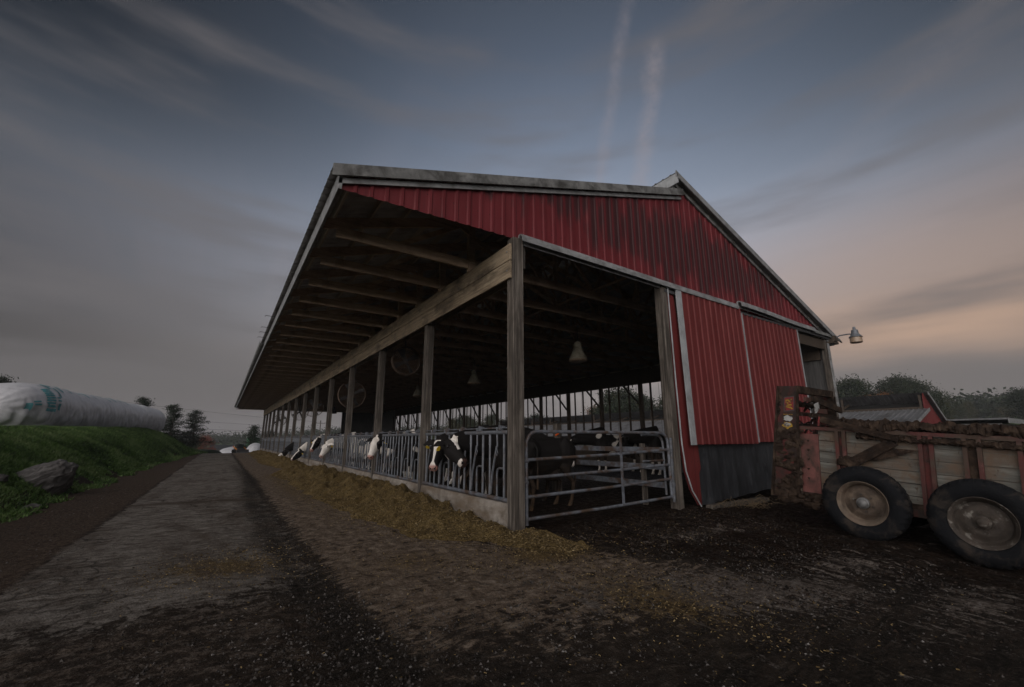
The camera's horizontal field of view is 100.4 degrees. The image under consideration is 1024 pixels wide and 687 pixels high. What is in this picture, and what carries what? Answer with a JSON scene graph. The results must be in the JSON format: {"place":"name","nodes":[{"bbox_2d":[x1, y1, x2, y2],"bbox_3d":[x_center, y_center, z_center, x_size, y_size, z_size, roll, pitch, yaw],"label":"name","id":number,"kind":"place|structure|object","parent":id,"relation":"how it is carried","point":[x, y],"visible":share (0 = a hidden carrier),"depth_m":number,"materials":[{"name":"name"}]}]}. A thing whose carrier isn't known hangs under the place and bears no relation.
{"place":"outdoors","nodes":[
{"label":"outdoors","id":0,"kind":"place"},
{"bbox_2d":[0,415,1023,686],"bbox_3d":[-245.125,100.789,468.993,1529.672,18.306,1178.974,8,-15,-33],"label":"ground","id":1,"kind":"structure","parent":0,"point":[204,501],"depth_m":3.86,"materials":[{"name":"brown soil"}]},
{"bbox_2d":[0,474,8,481],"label":"stone","id":2,"kind":"object","parent":1,"relation":"on","point":[3,478],"visible":0.96,"depth_m":9.40,"materials":[{"name":"grey stone"}]},
{"bbox_2d":[0,373,18,382],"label":"juniper tree","id":3,"kind":"object","parent":1,"relation":"on","point":[4,379],"visible":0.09,"depth_m":25.72,"materials":[{"name":"green plant"}]},
{"bbox_2d":[23,503,41,508],"bbox_3d":[-10.032,3.424,8.901,0.303,0.172,0.282,8,-15,-33],"label":"stone","id":4,"kind":"object","parent":1,"relation":"on","point":[32,504],"visible":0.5,"depth_m":8.86,"materials":[{"name":"grey stone"}]},
{"bbox_2d":[19,459,79,492],"bbox_3d":[-11.943,3.519,10.841,1.009,0.904,1.445,-2,12,27],"label":"boulder","id":5,"kind":"object","parent":1,"relation":"on","point":[52,476],"visible":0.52,"depth_m":10.76,"materials":[{"name":"grey stone"}]},
{"bbox_2d":[0,383,147,427],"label":"silage bag","id":6,"kind":"object","parent":1,"relation":"on","point":[28,404],"visible":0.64,"depth_m":24.78,"materials":[{"name":"white plastic"}]},
{"bbox_2d":[0,425,206,523],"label":"bank grass","id":7,"kind":"structure","parent":1,"relation":"on","point":[151,442],"depth_m":16.11,"materials":[{"name":"green plant"}]},
{"bbox_2d":[134,396,155,407],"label":"juniper tree","id":8,"kind":"object","parent":1,"relation":"on","point":[144,401],"visible":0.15,"depth_m":49.65,"materials":[{"name":"green plant"}]},
{"bbox_2d":[137,404,165,431],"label":"silage bag","id":9,"kind":"object","parent":1,"relation":"on","point":[156,419],"visible":0.32,"depth_m":41.48,"materials":[{"name":"white plastic"}]},
{"bbox_2d":[161,403,185,441],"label":"juniper tree","id":10,"kind":"object","parent":1,"relation":"on","point":[170,422],"visible":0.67,"depth_m":47.95,"materials":[{"name":"green plant"}]},
{"bbox_2d":[174,409,214,447],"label":"juniper tree","id":11,"kind":"object","parent":1,"relation":"on","point":[193,418],"visible":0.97,"depth_m":47.29,"materials":[{"name":"green plant"}]},
{"bbox_2d":[188,440,206,449],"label":"broadleaf tree","id":12,"kind":"object","parent":1,"relation":"on","point":[195,447],"visible":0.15,"depth_m":66.40,"materials":[{"name":"green plant"}]},
{"bbox_2d":[197,435,218,449],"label":"broadleaf tree","id":13,"kind":"object","parent":1,"relation":"on","point":[203,445],"visible":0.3,"depth_m":71.43,"materials":[{"name":"green plant"}]},
{"bbox_2d":[199,449,220,452],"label":"weed mound","id":14,"kind":"object","parent":1,"relation":"on","point":[210,451],"visible":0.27,"depth_m":53.91,"materials":[{"name":"green plant"}]},
{"bbox_2d":[210,445,234,450],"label":"tin barn","id":15,"kind":"structure","parent":1,"relation":"on","point":[218,447],"depth_m":120.77,"materials":[{"name":"grey metal"}]},
{"bbox_2d":[220,446,234,452],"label":"silage bag","id":16,"kind":"object","parent":1,"relation":"on","point":[227,450],"visible":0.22,"depth_m":62.97,"materials":[{"name":"white plastic"}]},
{"bbox_2d":[231,444,248,452],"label":"skid loader","id":17,"kind":"object","parent":1,"relation":"on","point":[239,448],"visible":0.96,"depth_m":53.96,"materials":[{"name":"metal"}]},
{"bbox_2d":[242,424,260,448],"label":"juniper tree","id":18,"kind":"object","parent":1,"relation":"on","point":[253,432],"visible":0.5,"depth_m":65.46,"materials":[{"name":"green plant"}]},
{"bbox_2d":[247,443,259,451],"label":"silage bag","id":19,"kind":"object","parent":1,"relation":"on","point":[253,447],"visible":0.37,"depth_m":59.29,"materials":[{"name":"white plastic"}]},
{"bbox_2d":[278,442,333,460],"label":"cow","id":20,"kind":"object","parent":1,"relation":"on","point":[289,448],"visible":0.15,"depth_m":27.08},
{"bbox_2d":[164,423,448,446],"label":"woods","id":21,"kind":"object","parent":1,"relation":"on","point":[235,438],"visible":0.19,"depth_m":261.99,"materials":[{"name":"green plant"}]},
{"bbox_2d":[291,434,331,460],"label":"cow","id":22,"kind":"object","parent":1,"relation":"on","point":[300,451],"visible":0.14,"depth_m":22.84},
{"bbox_2d":[310,433,370,467],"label":"cow","id":23,"kind":"object","parent":1,"relation":"on","point":[316,442],"visible":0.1,"depth_m":20.12},
{"bbox_2d":[319,432,395,470],"bbox_3d":[-6.681,4.724,18.580,3.343,1.716,0.747,9,-16,-36],"label":"cow","id":24,"kind":"object","parent":1,"relation":"on","point":[327,446],"visible":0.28,"depth_m":17.89},
{"bbox_2d":[359,431,388,472],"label":"cow","id":25,"kind":"object","parent":1,"relation":"on","point":[369,448],"visible":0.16,"depth_m":17.63},
{"bbox_2d":[366,429,461,483],"bbox_3d":[-2.834,3.479,13.046,3.217,1.717,0.716,8,-15,-33],"label":"cow","id":26,"kind":"object","parent":1,"relation":"on","point":[375,443],"visible":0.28,"depth_m":12.65},
{"bbox_2d":[386,436,449,480],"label":"cow","id":27,"kind":"object","parent":1,"relation":"on","point":[445,479],"visible":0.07,"depth_m":15.17},
{"bbox_2d":[247,450,590,553],"bbox_3d":[-14.577,7.181,26.390,2.480,0.693,52.960,8,-15,-33],"label":"feed heap","id":28,"kind":"object","parent":1,"relation":"on","point":[267,458],"visible":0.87,"depth_m":7.94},
{"bbox_2d":[443,418,461,430],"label":"broadleaf tree","id":29,"kind":"object","parent":1,"relation":"on","point":[454,420],"visible":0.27,"depth_m":119.97,"materials":[{"name":"green plant"}]},
{"bbox_2d":[456,415,476,427],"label":"broadleaf tree","id":30,"kind":"object","parent":1,"relation":"on","point":[468,420],"visible":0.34,"depth_m":127.90,"materials":[{"name":"green plant"}]},
{"bbox_2d":[467,420,484,427],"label":"broadleaf tree","id":31,"kind":"object","parent":1,"relation":"on","point":[476,423],"visible":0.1,"depth_m":118.72,"materials":[{"name":"green plant"}]},
{"bbox_2d":[423,424,549,500],"bbox_3d":[-0.395,2.685,9.522,3.251,1.720,0.735,8,-15,-33],"label":"cow","id":32,"kind":"object","parent":1,"relation":"on","point":[436,457],"visible":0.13,"depth_m":9.02},
{"bbox_2d":[483,419,494,425],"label":"broadleaf tree","id":33,"kind":"object","parent":1,"relation":"on","point":[489,423],"visible":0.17,"depth_m":117.82,"materials":[{"name":"green plant"}]},
{"bbox_2d":[483,413,500,424],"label":"broadleaf tree","id":34,"kind":"object","parent":1,"relation":"on","point":[493,418],"visible":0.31,"depth_m":140.10,"materials":[{"name":"green plant"}]},
{"bbox_2d":[451,437,540,510],"bbox_3d":[-0.470,2.674,9.463,0.829,1.716,3.235,10,-16,-37],"label":"cow","id":35,"kind":"object","parent":1,"relation":"on","point":[534,449],"visible":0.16,"depth_m":8.46},
{"bbox_2d":[433,423,575,505],"bbox_3d":[-0.013,2.511,8.745,3.489,1.720,0.796,9,-16,-36],"label":"cow","id":36,"kind":"object","parent":1,"relation":"on","point":[456,445],"visible":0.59,"depth_m":8.66},
{"bbox_2d":[450,427,573,494],"bbox_3d":[0.029,2.985,10.866,3.205,1.720,0.749,3,-13,-12],"label":"cow","id":37,"kind":"object","parent":1,"relation":"on","point":[527,431],"visible":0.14,"depth_m":10.66},
{"bbox_2d":[9,463,1020,686],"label":"feed crumbs","id":38,"kind":"object","parent":1,"relation":"on","point":[577,546],"visible":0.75,"depth_m":5.24,"materials":[{"name":"brown plant"}]},
{"bbox_2d":[524,412,538,418],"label":"broadleaf tree","id":39,"kind":"object","parent":1,"relation":"on","point":[536,416],"visible":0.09,"depth_m":120.40,"materials":[{"name":"green plant"}]},
{"bbox_2d":[234,163,841,531],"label":"cattle barn","id":40,"kind":"structure","parent":1,"relation":"on","point":[692,302],"depth_m":10.75,"materials":[{"name":"red"}]},
{"bbox_2d":[266,437,269,449],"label":"headlock panel","id":41,"kind":"object","parent":40,"relation":"on","point":[268,441],"visible":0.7,"depth_m":42.19,"materials":[{"name":"grey metal"}]},
{"bbox_2d":[270,437,273,450],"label":"headlock panel","id":42,"kind":"object","parent":40,"relation":"on","point":[271,444],"visible":0.79,"depth_m":39.05,"materials":[{"name":"grey metal"}]},
{"bbox_2d":[273,437,278,451],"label":"headlock panel","id":43,"kind":"object","parent":40,"relation":"on","point":[276,444],"visible":0.76,"depth_m":36.02,"materials":[{"name":"grey metal"}]},
{"bbox_2d":[274,410,285,424],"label":"barn fan","id":44,"kind":"object","parent":40,"relation":"hanging from","point":[280,419],"visible":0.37,"depth_m":43.43},
{"bbox_2d":[278,436,283,452],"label":"headlock panel","id":45,"kind":"object","parent":40,"relation":"on","point":[281,443],"visible":0.73,"depth_m":32.89,"materials":[{"name":"grey metal"}]},
{"bbox_2d":[285,436,290,453],"bbox_3d":[-15.538,7.039,29.620,0.090,1.225,3.580,8,-15,-33],"label":"headlock panel","id":46,"kind":"object","parent":40,"relation":"on","point":[288,441],"visible":0.59,"depth_m":30.05,"materials":[{"name":"grey metal"}]},
{"bbox_2d":[290,435,299,454],"bbox_3d":[-13.462,6.354,26.573,0.090,1.225,3.580,8,-15,-33],"label":"headlock panel","id":47,"kind":"object","parent":40,"relation":"on","point":[295,440],"visible":0.66,"depth_m":26.68,"materials":[{"name":"grey metal"}]},
{"bbox_2d":[291,401,308,418],"bbox_3d":[-16.177,4.844,32.611,1.201,2.000,0.374,8,-15,-33],"label":"barn fan","id":48,"kind":"object","parent":40,"relation":"hanging from","point":[292,414],"visible":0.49,"depth_m":32.46},
{"bbox_2d":[301,435,309,458],"bbox_3d":[-11.386,5.669,23.526,0.090,1.225,3.580,8,-15,-33],"label":"headlock panel","id":49,"kind":"object","parent":40,"relation":"on","point":[305,439],"visible":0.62,"depth_m":23.30,"materials":[{"name":"grey metal"}]},
{"bbox_2d":[306,393,323,416],"bbox_3d":[-12.856,3.748,27.736,1.201,2.000,0.374,8,-15,-33],"label":"barn fan","id":50,"kind":"object","parent":40,"relation":"hanging from","point":[312,403],"visible":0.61,"depth_m":27.61},
{"bbox_2d":[310,434,324,461],"bbox_3d":[-9.310,4.984,20.479,0.090,1.225,3.580,8,-15,-33],"label":"headlock panel","id":51,"kind":"object","parent":40,"relation":"on","point":[315,453],"visible":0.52,"depth_m":20.44,"materials":[{"name":"grey metal"}]},
{"bbox_2d":[324,433,344,465],"bbox_3d":[-7.234,4.299,17.432,0.090,1.225,3.580,8,-15,-33],"label":"headlock panel","id":52,"kind":"object","parent":40,"relation":"on","point":[329,457],"visible":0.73,"depth_m":17.23,"materials":[{"name":"grey metal"}]},
{"bbox_2d":[337,381,365,407],"bbox_3d":[-7.221,1.885,19.317,1.201,2.060,0.374,8,-15,-33],"label":"barn fan","id":53,"kind":"object","parent":40,"relation":"hanging from","point":[362,389],"visible":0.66,"depth_m":19.20},
{"bbox_2d":[344,432,372,472],"bbox_3d":[-5.158,3.614,14.386,0.090,1.225,3.580,8,-15,-33],"label":"headlock panel","id":54,"kind":"object","parent":40,"relation":"on","point":[356,454],"visible":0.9,"depth_m":14.47,"materials":[{"name":"grey metal"}]},
{"bbox_2d":[374,429,419,482],"bbox_3d":[-3.082,2.929,11.339,0.090,1.225,3.580,8,-15,-33],"label":"headlock panel","id":55,"kind":"object","parent":40,"relation":"on","point":[415,434],"visible":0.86,"depth_m":11.12,"materials":[{"name":"grey metal"}]},
{"bbox_2d":[391,341,420,375],"bbox_3d":[-3.523,0.378,14.175,0.951,1.375,0.374,8,-15,-33],"label":"barn fan","id":56,"kind":"object","parent":40,"relation":"hanging from","point":[416,356],"visible":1,"depth_m":14.09},
{"bbox_2d":[413,380,421,396],"bbox_3d":[-5.343,2.491,24.358,0.576,1.105,0.576,8,-15,-33],"label":"barn lamp","id":57,"kind":"object","parent":40,"relation":"hanging from","point":[418,392],"visible":0.91,"depth_m":24.15,"materials":[{"name":"metal"}]},
{"bbox_2d":[422,425,506,502],"bbox_3d":[-1.006,2.243,8.292,0.090,1.225,3.580,8,-15,-33],"label":"headlock panel","id":58,"kind":"object","parent":40,"relation":"on","point":[480,431],"visible":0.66,"depth_m":7.81,"materials":[{"name":"grey metal"}]},
{"bbox_2d":[467,360,479,384],"bbox_3d":[-1.690,1.285,18.995,0.576,1.105,0.576,8,-15,-33],"label":"barn lamp","id":59,"kind":"object","parent":40,"relation":"hanging from","point":[473,379],"visible":1,"depth_m":18.78,"materials":[{"name":"metal"}]},
{"bbox_2d":[569,329,587,362],"bbox_3d":[2.074,0.043,13.470,0.576,1.105,0.576,8,-15,-33],"label":"barn lamp","id":60,"kind":"object","parent":40,"relation":"hanging from","point":[578,355],"visible":1,"depth_m":13.26,"materials":[{"name":"metal"}]},
{"bbox_2d":[525,430,675,525],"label":"metal gate","id":61,"kind":"structure","parent":40,"relation":"attached to","point":[670,465],"depth_m":7.70,"materials":[{"name":"grey metal"}]},
{"bbox_2d":[675,289,758,444],"bbox_3d":[4.905,0.609,10.149,2.700,3.490,0.087,8,-15,-33],"label":"sliding door","id":62,"kind":"structure","parent":40,"relation":"in","point":[720,407],"depth_m":10.06,"materials":[{"name":"red metal"}]},
{"bbox_2d":[741,313,812,441],"bbox_3d":[7.361,1.004,11.795,3.305,3.350,0.087,8,-15,-33],"label":"sliding door","id":63,"kind":"structure","parent":40,"relation":"in","point":[773,351],"depth_m":11.68,"materials":[{"name":"red metal"}]},
{"bbox_2d":[829,327,862,345],"bbox_3d":[11.108,-0.237,14.264,0.955,0.560,0.379,-10,-16,37],"label":"yard light","id":64,"kind":"object","parent":40,"relation":"attached to","point":[855,336],"visible":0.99,"depth_m":14.02,"materials":[{"name":"metal"}]},
{"bbox_2d":[581,405,597,414],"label":"broadleaf tree","id":65,"kind":"object","parent":1,"relation":"on","point":[588,412],"visible":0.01,"depth_m":127.56,"materials":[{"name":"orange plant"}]},
{"bbox_2d":[570,427,640,471],"bbox_3d":[3.609,4.080,16.470,3.465,1.720,0.795,3,-13,-14],"label":"cow","id":66,"kind":"object","parent":1,"relation":"on","point":[596,439],"visible":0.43,"depth_m":16.22},
{"bbox_2d":[552,424,664,504],"bbox_3d":[2.173,2.849,10.500,0.155,1.820,3.790,8,-15,-33],"label":"alley fence","id":67,"kind":"object","parent":1,"relation":"on","point":[617,464],"visible":0.56,"depth_m":9.95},
{"bbox_2d":[641,434,667,494],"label":"gate","id":68,"kind":"structure","parent":67,"relation":"attached to","point":[663,459],"depth_m":8.83,"materials":[{"name":"grey metal"}]},
{"bbox_2d":[587,385,645,413],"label":"broadleaf tree","id":69,"kind":"object","parent":1,"relation":"on","point":[623,401],"visible":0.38,"depth_m":96.23,"materials":[{"name":"green plant"}]},
{"bbox_2d":[621,389,660,410],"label":"broadleaf tree","id":70,"kind":"object","parent":1,"relation":"on","point":[644,400],"visible":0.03,"depth_m":103.22,"materials":[{"name":"green plant"}]},
{"bbox_2d":[623,394,659,411],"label":"broadleaf tree","id":71,"kind":"object","parent":1,"relation":"on","point":[649,406],"visible":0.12,"depth_m":100.29,"materials":[{"name":"green plant"}]},
{"bbox_2d":[615,426,680,474],"bbox_3d":[5.407,3.881,15.590,3.458,1.720,0.763,1,-13,-6],"label":"cow","id":72,"kind":"object","parent":1,"relation":"on","point":[651,441],"visible":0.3,"depth_m":15.41},
{"bbox_2d":[656,394,662,409],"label":"broadleaf tree","id":73,"kind":"object","parent":1,"relation":"on","point":[660,403],"visible":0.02,"depth_m":115.43,"materials":[{"name":"green plant"}]},
{"bbox_2d":[499,391,947,445],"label":"red shed","id":74,"kind":"structure","parent":1,"relation":"on","point":[922,407],"depth_m":26.45,"materials":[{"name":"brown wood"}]},
{"bbox_2d":[706,497,768,509],"bbox_3d":[4.935,3.469,9.280,1.986,0.122,0.203,7,-15,-29],"label":"ground plank","id":75,"kind":"object","parent":1,"relation":"on","point":[728,504],"visible":0.68,"depth_m":9.09,"materials":[{"name":"wood"}]},
{"bbox_2d":[713,494,785,508],"bbox_3d":[5.120,3.354,9.025,2.250,0.183,1.097,8,-15,-33],"label":"loose straw","id":76,"kind":"object","parent":1,"relation":"on","point":[755,504],"visible":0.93,"depth_m":8.78,"materials":[{"name":"brown plant"}]},
{"bbox_2d":[478,499,1023,686],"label":"manure clods","id":77,"kind":"object","parent":1,"relation":"on","point":[852,598],"visible":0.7,"depth_m":5.03,"materials":[{"name":"brown soil"}]},
{"bbox_2d":[836,373,878,397],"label":"broadleaf tree","id":78,"kind":"object","parent":1,"relation":"on","point":[852,390],"visible":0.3,"depth_m":92.41,"materials":[{"name":"green plant"}]},
{"bbox_2d":[840,377,878,396],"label":"broadleaf tree","id":79,"kind":"object","parent":1,"relation":"on","point":[863,384],"visible":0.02,"depth_m":96.38,"materials":[{"name":"green plant"}]},
{"bbox_2d":[870,374,907,394],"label":"broadleaf tree","id":80,"kind":"object","parent":1,"relation":"on","point":[877,386],"visible":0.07,"depth_m":93.91,"materials":[{"name":"green plant"}]},
{"bbox_2d":[771,386,1023,569],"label":"manure spreader","id":81,"kind":"object","parent":1,"relation":"on","point":[958,488],"visible":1,"depth_m":5.93,"materials":[{"name":"wood"}]},
{"bbox_2d":[868,369,931,394],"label":"broadleaf tree","id":82,"kind":"object","parent":1,"relation":"on","point":[901,383],"visible":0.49,"depth_m":88.97,"materials":[{"name":"green plant"}]},
{"bbox_2d":[894,379,954,417],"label":"broadleaf tree","id":83,"kind":"object","parent":1,"relation":"on","point":[939,394],"visible":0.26,"depth_m":86.09,"materials":[{"name":"green plant"}]},
{"bbox_2d":[936,399,957,418],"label":"broadleaf tree","id":84,"kind":"object","parent":1,"relation":"on","point":[947,415],"visible":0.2,"depth_m":104.16,"materials":[{"name":"green plant"}]},
{"bbox_2d":[943,398,970,418],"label":"broadleaf tree","id":85,"kind":"object","parent":1,"relation":"on","point":[957,409],"visible":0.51,"depth_m":130.19,"materials":[{"name":"green plant"}]},
{"bbox_2d":[960,401,980,418],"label":"broadleaf tree","id":86,"kind":"object","parent":1,"relation":"on","point":[969,405],"visible":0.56,"depth_m":135.23,"materials":[{"name":"green plant"}]},
{"bbox_2d":[963,399,990,417],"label":"broadleaf tree","id":87,"kind":"object","parent":1,"relation":"on","point":[979,406],"visible":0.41,"depth_m":143.60,"materials":[{"name":"green plant"}]},
{"bbox_2d":[938,387,1022,418],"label":"woods","id":88,"kind":"object","parent":1,"relation":"on","point":[981,398],"visible":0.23,"depth_m":146.90,"materials":[{"name":"green plant"}]},
{"bbox_2d":[980,403,1005,417],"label":"broadleaf tree","id":89,"kind":"object","parent":1,"relation":"on","point":[994,412],"visible":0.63,"depth_m":141.36,"materials":[{"name":"green plant"}]},
{"bbox_2d":[997,406,1014,417],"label":"broadleaf tree","id":90,"kind":"object","parent":1,"relation":"on","point":[1000,409],"visible":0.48,"depth_m":117.24,"materials":[{"name":"green plant"}]},
{"bbox_2d":[997,386,1023,419],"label":"broadleaf tree","id":91,"kind":"object","parent":1,"relation":"on","point":[1015,395],"visible":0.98,"depth_m":96.24,"materials":[{"name":"green plant"}]},
{"bbox_2d":[0,0,1023,435],"label":"sky","id":92,"kind":"structure","parent":0,"point":[166,166],"materials":[{"name":"blue"}]},
{"bbox_2d":[947,418,1023,435],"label":"shed","id":93,"kind":"structure","parent":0,"point":[995,421],"depth_m":27.53,"materials":[{"name":"grey metal"}]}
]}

